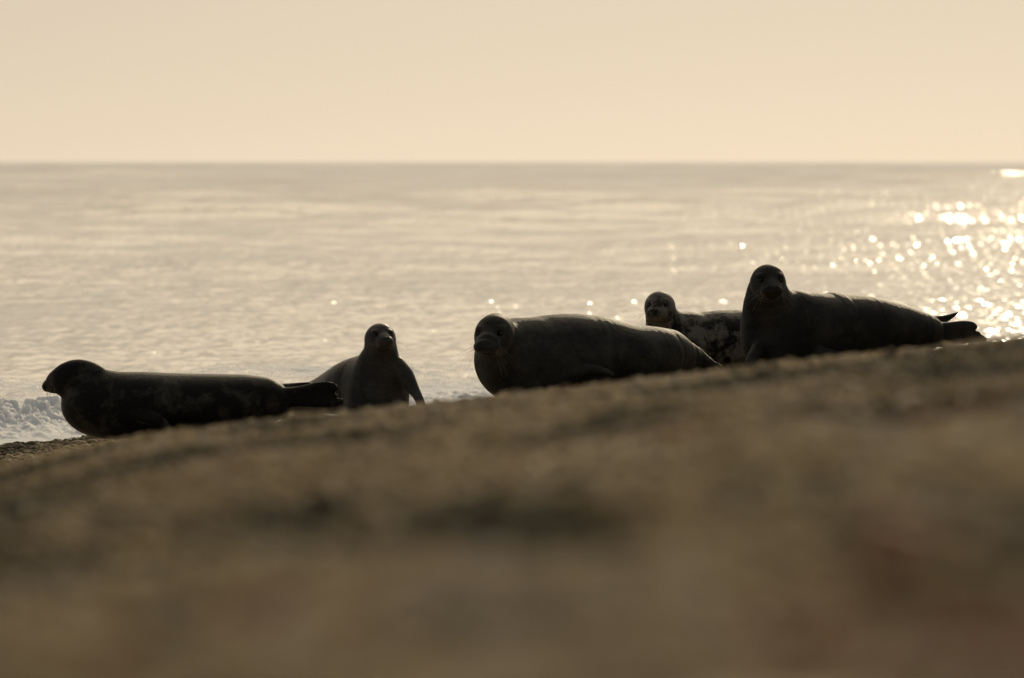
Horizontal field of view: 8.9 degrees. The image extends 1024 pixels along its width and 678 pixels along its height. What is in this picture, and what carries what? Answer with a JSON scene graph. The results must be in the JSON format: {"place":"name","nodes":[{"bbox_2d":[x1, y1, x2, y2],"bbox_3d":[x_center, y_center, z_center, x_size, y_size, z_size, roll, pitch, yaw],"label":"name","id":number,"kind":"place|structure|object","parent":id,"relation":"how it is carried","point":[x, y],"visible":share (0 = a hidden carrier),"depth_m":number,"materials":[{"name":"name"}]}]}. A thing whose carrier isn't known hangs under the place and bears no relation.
{"place":"outdoors","nodes":[
{"label":"outdoors","id":0,"kind":"place"},
{"bbox_2d":[0,162,1023,444],"bbox_3d":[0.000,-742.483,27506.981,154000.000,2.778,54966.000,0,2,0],"label":"sea","id":1,"kind":"structure","parent":0,"point":[288,272],"depth_m":135.76,"materials":[{"name":"grey liquid"}]},
{"bbox_2d":[0,335,1023,677],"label":"beach","id":2,"kind":"structure","parent":0,"point":[934,616],"depth_m":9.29,"materials":[{"name":"brown gravel"}]},
{"bbox_2d":[42,359,343,438],"bbox_3d":[-1.950,0.368,40.004,1.844,0.487,0.561,0,2,0],"label":"grey seal","id":3,"kind":"object","parent":2,"relation":"on","point":[98,401],"visible":0.86,"depth_m":39.85,"materials":[{"name":"fur"}]},
{"bbox_2d":[285,323,424,415],"bbox_3d":[-1.197,0.265,43.186,0.485,0.790,2.746,-1,2,-21],"label":"grey seal","id":4,"kind":"object","parent":2,"relation":"on","point":[377,372],"visible":0.59,"depth_m":42.15,"materials":[{"name":"fur"}]},
{"bbox_2d":[458,313,721,394],"bbox_3d":[0.392,0.116,40.822,1.900,0.571,0.813,-1,2,-31],"label":"grey seal","id":5,"kind":"object","parent":2,"relation":"on","point":[544,352],"visible":0.88,"depth_m":40.57,"materials":[{"name":"fur"}]},
{"bbox_2d":[633,291,745,368],"bbox_3d":[1.337,-0.018,42.646,1.456,0.596,0.600,-1,2,-37],"label":"grey seal","id":6,"kind":"object","parent":2,"relation":"on","point":[714,336],"visible":0.34,"depth_m":42.40,"materials":[{"name":"fur"}]},
{"bbox_2d":[740,264,986,365],"bbox_3d":[2.099,-0.087,41.161,1.732,0.776,0.716,-1,2,-27],"label":"grey seal","id":7,"kind":"object","parent":2,"relation":"on","point":[780,321],"visible":0.88,"depth_m":40.88,"materials":[{"name":"brown fur"}]},
{"bbox_2d":[0,0,1023,161],"label":"sky","id":8,"kind":"structure","parent":0,"point":[81,80],"materials":[{"name":"beige"}]}
]}

